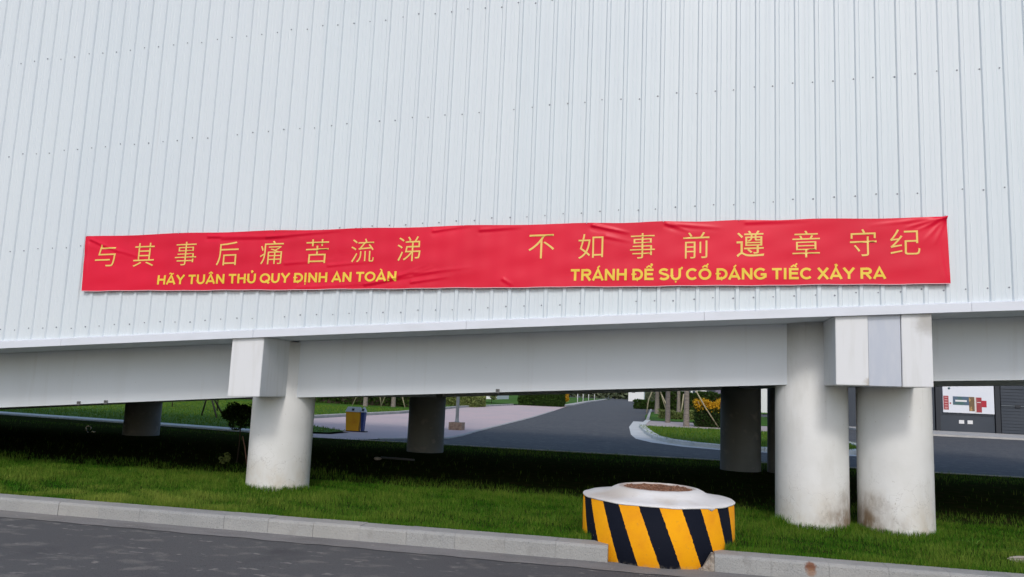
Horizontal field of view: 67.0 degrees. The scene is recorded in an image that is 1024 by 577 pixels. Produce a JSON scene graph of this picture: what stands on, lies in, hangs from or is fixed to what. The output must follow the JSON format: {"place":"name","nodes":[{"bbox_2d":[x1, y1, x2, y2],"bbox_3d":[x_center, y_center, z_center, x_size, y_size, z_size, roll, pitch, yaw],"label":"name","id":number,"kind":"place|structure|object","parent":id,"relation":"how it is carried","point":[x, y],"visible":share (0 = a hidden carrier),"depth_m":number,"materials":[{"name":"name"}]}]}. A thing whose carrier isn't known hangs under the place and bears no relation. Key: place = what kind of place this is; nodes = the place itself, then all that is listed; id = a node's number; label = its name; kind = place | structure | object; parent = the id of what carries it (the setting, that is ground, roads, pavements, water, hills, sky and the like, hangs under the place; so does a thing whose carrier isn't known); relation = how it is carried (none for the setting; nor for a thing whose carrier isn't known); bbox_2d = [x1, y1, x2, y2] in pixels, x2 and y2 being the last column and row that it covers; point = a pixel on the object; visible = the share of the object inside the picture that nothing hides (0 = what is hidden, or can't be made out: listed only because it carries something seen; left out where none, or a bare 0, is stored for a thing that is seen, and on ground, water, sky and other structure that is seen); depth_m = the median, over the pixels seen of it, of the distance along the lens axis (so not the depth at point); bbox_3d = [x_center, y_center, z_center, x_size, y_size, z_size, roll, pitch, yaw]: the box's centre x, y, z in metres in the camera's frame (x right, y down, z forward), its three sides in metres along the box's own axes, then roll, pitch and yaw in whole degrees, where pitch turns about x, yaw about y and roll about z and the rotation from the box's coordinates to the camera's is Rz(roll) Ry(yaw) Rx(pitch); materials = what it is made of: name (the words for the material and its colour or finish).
{"place":"outdoors","nodes":[
{"label":"outdoors","id":0,"kind":"place"},
{"bbox_2d":[0,411,313,435],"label":"footpath","id":1,"kind":"structure","parent":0,"point":[121,421],"depth_m":25.81,"materials":[{"name":"grey concrete"}]},
{"bbox_2d":[0,517,679,576],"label":"road","id":2,"kind":"structure","parent":0,"point":[35,548],"depth_m":7.74,"materials":[{"name":"grey asphalt"}]},
{"bbox_2d":[0,510,770,576],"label":"gutter","id":3,"kind":"object","parent":2,"relation":"on","point":[613,566],"visible":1,"depth_m":8.51,"materials":[{"name":"concrete"}]},
{"bbox_2d":[0,494,1023,576],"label":"kerb","id":4,"kind":"structure","parent":2,"relation":"on","point":[754,563],"depth_m":8.59,"materials":[{"name":"concrete"}]},
{"bbox_2d":[0,399,855,450],"bbox_3d":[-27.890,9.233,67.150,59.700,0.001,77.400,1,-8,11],"label":"lawn","id":5,"kind":"structure","parent":0,"point":[208,410],"depth_m":32.24,"materials":[{"name":"green plant"}]},
{"bbox_2d":[201,400,222,417],"bbox_3d":[-12.056,4.612,31.084,0.913,1.151,1.906,5,-8,-17],"label":"stake tripod","id":6,"kind":"object","parent":5,"relation":"on","point":[213,407],"visible":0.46,"depth_m":31.56,"materials":[{"name":"brown wood"}]},
{"bbox_2d":[249,397,409,406],"bbox_3d":[-26.358,7.326,62.139,40.920,3.135,2.538,1,-8,11],"label":"hedge","id":7,"kind":"object","parent":5,"relation":"on","point":[359,400],"visible":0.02,"depth_m":58.08,"materials":[{"name":"green plant"}]},
{"bbox_2d":[352,397,381,406],"bbox_3d":[-10.333,5.314,55.120,3.940,6.297,4.106,1,-8,11],"label":"palm tree","id":8,"kind":"object","parent":5,"relation":"on","point":[365,401],"visible":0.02,"depth_m":54.57,"materials":[{"name":"brown plant"}]},
{"bbox_2d":[382,397,404,407],"bbox_3d":[-8.436,5.415,56.523,4.077,6.617,4.343,1,-8,11],"label":"palm tree","id":9,"kind":"object","parent":5,"relation":"on","point":[393,401],"depth_m":56.12,"materials":[{"name":"brown plant"}]},
{"bbox_2d":[446,396,485,406],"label":"hedge","id":10,"kind":"object","parent":5,"relation":"on","point":[474,401],"visible":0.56,"depth_m":67.42,"materials":[{"name":"green plant"}]},
{"bbox_2d":[313,405,566,439],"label":"plaza paving","id":11,"kind":"structure","parent":0,"point":[396,425],"depth_m":36.03,"materials":[{"name":"grey concrete"}]},
{"bbox_2d":[345,407,367,431],"bbox_3d":[-5.302,4.469,26.418,0.764,0.830,0.265,1,-8,11],"label":"litter bin","id":12,"kind":"object","parent":11,"relation":"on","point":[355,419],"visible":1,"depth_m":26.32,"materials":[{"name":"yellow plastic"}]},
{"bbox_2d":[448,397,464,429],"bbox_3d":[-2.145,2.527,30.039,0.520,5.880,1.610,1,-8,11],"label":"street lamp","id":13,"kind":"object","parent":11,"relation":"on","point":[456,425],"visible":0.5,"depth_m":30.05,"materials":[{"name":"grey metal"}]},
{"bbox_2d":[0,414,1023,573],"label":"grass verge","id":14,"kind":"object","parent":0,"point":[553,470],"depth_m":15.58,"materials":[{"name":"plant"}]},
{"bbox_2d":[218,452,230,463],"bbox_3d":[-5.374,3.166,14.464,0.248,0.223,0.226,4,-8,-15],"label":"weed","id":15,"kind":"object","parent":14,"relation":"on","point":[227,457],"visible":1,"depth_m":14.45,"materials":[{"name":"green plant"}]},
{"bbox_2d":[221,401,251,462],"bbox_3d":[-5.335,2.783,14.996,0.818,1.182,0.623,1,-8,11],"label":"sapling","id":16,"kind":"object","parent":14,"relation":"on","point":[232,413],"visible":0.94,"depth_m":14.88,"materials":[{"name":"green plant"}]},
{"bbox_2d":[242,436,246,464],"bbox_3d":[-5.036,3.053,14.576,0.185,0.527,0.021,-1,-8,25],"label":"garden stake","id":17,"kind":"object","parent":14,"relation":"on","point":[245,450],"visible":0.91,"depth_m":14.57,"materials":[{"name":"brown wood"}]},
{"bbox_2d":[381,457,414,460],"bbox_3d":[-2.455,3.655,16.605,0.816,0.053,0.059,-1,-8,22],"label":"broken pipe","id":18,"kind":"object","parent":14,"relation":"on","point":[395,458],"visible":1,"depth_m":16.58,"materials":[{"name":"grey plastic"}]},
{"bbox_2d":[0,0,1023,536],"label":"elevated gallery","id":19,"kind":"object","parent":14,"relation":"on","point":[156,116],"visible":0.92,"depth_m":10.58,"materials":[{"name":"metal"}]},
{"bbox_2d":[81,215,950,290],"bbox_3d":[-0.572,-0.426,10.306,11.762,1.127,0.070,1,-8,11],"label":"safety banner","id":20,"kind":"object","parent":19,"relation":"attached to","point":[850,251],"visible":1,"depth_m":10.14,"materials":[{"name":"red fabric"}]},
{"bbox_2d":[13,456,1023,552],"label":"broad weeds","id":21,"kind":"object","parent":14,"relation":"on","point":[24,487],"visible":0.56,"depth_m":10.17,"materials":[{"name":"green plant"}]},
{"bbox_2d":[582,482,734,568],"bbox_3d":[1.672,2.778,8.902,1.726,0.976,1.726,1,-8,11],"label":"manhole drum","id":22,"kind":"object","parent":14,"relation":"on","point":[659,525],"visible":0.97,"depth_m":8.20,"materials":[{"name":"paint"}]},
{"bbox_2d":[360,439,1023,477],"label":"verge edging","id":23,"kind":"object","parent":14,"relation":"on","point":[659,456],"visible":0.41,"depth_m":20.76,"materials":[{"name":"concrete"}]},
{"bbox_2d":[1007,556,1023,561],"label":"flat stone","id":24,"kind":"object","parent":14,"relation":"on","point":[1019,557],"visible":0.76,"depth_m":8.30,"materials":[{"name":"beige stone"}]},
{"bbox_2d":[485,395,598,403],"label":"lawn","id":25,"kind":"structure","parent":0,"point":[512,399],"depth_m":124.43,"materials":[{"name":"green plant"}]},
{"bbox_2d":[486,395,508,398],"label":"long white building","id":26,"kind":"structure","parent":25,"relation":"on","point":[501,397],"depth_m":125.19,"materials":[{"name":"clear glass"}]},
{"bbox_2d":[517,394,565,406],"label":"hedge","id":27,"kind":"object","parent":25,"relation":"on","point":[555,400],"visible":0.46,"depth_m":85.08,"materials":[{"name":"green plant"}]},
{"bbox_2d":[365,395,1023,476],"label":"road","id":28,"kind":"structure","parent":0,"point":[602,426],"depth_m":28.94,"materials":[{"name":"grey asphalt"}]},
{"bbox_2d":[314,404,513,431],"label":"lawn kerb","id":29,"kind":"structure","parent":28,"relation":"on","point":[367,414],"depth_m":42.57,"materials":[{"name":"concrete"}]},
{"bbox_2d":[378,411,552,438],"bbox_3d":[0.582,7.568,44.906,1.812,0.042,44.396,1,-8,10],"label":"plaza edging","id":30,"kind":"object","parent":28,"relation":"on","point":[464,434],"visible":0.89,"depth_m":30.68,"materials":[{"name":"concrete"}]},
{"bbox_2d":[565,399,607,405],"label":"kerb","id":31,"kind":"structure","parent":28,"relation":"on","point":[574,404],"depth_m":119.29,"materials":[{"name":"concrete"}]},
{"bbox_2d":[628,392,644,400],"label":"white building","id":32,"kind":"structure","parent":28,"relation":"on","point":[632,396],"depth_m":200.69,"materials":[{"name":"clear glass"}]},
{"bbox_2d":[645,392,654,400],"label":"hedge","id":33,"kind":"object","parent":28,"relation":"on","point":[647,395],"visible":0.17,"depth_m":255.56,"materials":[{"name":"green plant"}]},
{"bbox_2d":[646,421,766,431],"bbox_3d":[12.195,7.926,43.567,9.400,0.230,9.400,1,-8,11],"label":"island crossing","id":34,"kind":"object","parent":28,"relation":"on","point":[676,424],"depth_m":43.73,"materials":[{"name":"grey concrete"}]},
{"bbox_2d":[665,391,669,422],"bbox_3d":[9.666,4.649,47.530,4.083,7.262,3.871,1,-8,11],"label":"palm tree","id":35,"kind":"object","parent":34,"relation":"on","point":[667,415],"depth_m":46.91,"materials":[{"name":"brown plant"}]},
{"bbox_2d":[683,391,718,426],"bbox_3d":[9.717,4.159,42.588,4.141,6.953,3.865,7,-9,-29],"label":"palm tree","id":36,"kind":"object","parent":34,"relation":"on","point":[686,423],"visible":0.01,"depth_m":42.06,"materials":[{"name":"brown plant"}]},
{"bbox_2d":[692,397,720,427],"bbox_3d":[11.670,6.930,42.963,3.374,1.904,2.497,1,-8,11],"label":"flowering hedge","id":37,"kind":"object","parent":34,"relation":"on","point":[702,417],"visible":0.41,"depth_m":42.16,"materials":[{"name":"green plant"}]},
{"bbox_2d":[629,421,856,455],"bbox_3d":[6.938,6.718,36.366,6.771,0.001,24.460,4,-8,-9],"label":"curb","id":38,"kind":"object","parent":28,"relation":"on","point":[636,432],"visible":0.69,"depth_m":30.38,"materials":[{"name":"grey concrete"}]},
{"bbox_2d":[639,409,855,454],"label":"island kerb","id":39,"kind":"structure","parent":28,"relation":"on","point":[692,443],"depth_m":27.35,"materials":[{"name":"concrete"}]},
{"bbox_2d":[645,412,766,425],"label":"island lawn","id":40,"kind":"structure","parent":0,"point":[653,417],"depth_m":53.58,"materials":[{"name":"green plant"}]},
{"bbox_2d":[646,392,665,413],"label":"palm tree","id":41,"kind":"object","parent":40,"relation":"on","point":[656,402],"visible":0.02,"depth_m":68.47,"materials":[{"name":"brown plant"}]},
{"bbox_2d":[661,391,683,411],"bbox_3d":[13.617,7.066,64.426,3.946,7.172,3.818,8,-9,-37],"label":"palm tree","id":42,"kind":"object","parent":40,"relation":"on","point":[678,401],"depth_m":63.76,"materials":[{"name":"brown plant"}]},
{"bbox_2d":[657,408,694,419],"bbox_3d":[12.341,8.988,54.613,4.209,0.951,1.775,1,-8,11],"label":"hedge","id":43,"kind":"object","parent":40,"relation":"on","point":[676,415],"visible":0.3,"depth_m":54.15,"materials":[{"name":"green plant"}]},
{"bbox_2d":[654,391,720,411],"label":"hedge","id":44,"kind":"object","parent":40,"relation":"on","point":[711,396],"visible":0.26,"depth_m":73.99,"materials":[{"name":"green plant"}]},
{"bbox_2d":[648,426,853,448],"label":"island lawn","id":45,"kind":"structure","parent":0,"point":[687,432],"depth_m":31.78,"materials":[{"name":"plant"}]},
{"bbox_2d":[849,426,1023,439],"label":"pavement","id":46,"kind":"structure","parent":0,"point":[980,435],"depth_m":46.81,"materials":[{"name":"concrete"}]},
{"bbox_2d":[848,386,1023,434],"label":"dark building","id":47,"kind":"structure","parent":46,"relation":"on","point":[1007,417],"depth_m":52.24,"materials":[{"name":"black metal"}]},
{"bbox_2d":[942,386,994,413],"bbox_3d":[30.968,7.318,52.524,3.170,2.280,0.125,1,-8,11],"label":"notice board","id":48,"kind":"object","parent":47,"relation":"attached to","point":[969,399],"visible":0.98,"depth_m":52.45,"materials":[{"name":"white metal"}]},
{"label":"far lawn","id":49,"kind":"structure","parent":0,"visible":0},
{"bbox_2d":[633,399,654,409],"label":"hedge","id":50,"kind":"object","parent":49,"relation":"on","point":[639,403],"visible":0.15,"depth_m":93.68,"materials":[{"name":"green plant"}]},
{"bbox_2d":[761,388,766,412],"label":"pale building","id":51,"kind":"structure","parent":49,"relation":"on","point":[763,400],"depth_m":102.49,"materials":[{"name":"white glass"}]},
{"label":"ground","id":52,"kind":"structure","parent":0,"visible":0},
{"bbox_2d":[568,392,627,398],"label":"distant trees","id":53,"kind":"object","parent":52,"relation":"on","point":[614,395],"visible":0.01,"depth_m":278.97,"materials":[{"name":"green plant"}]}
]}

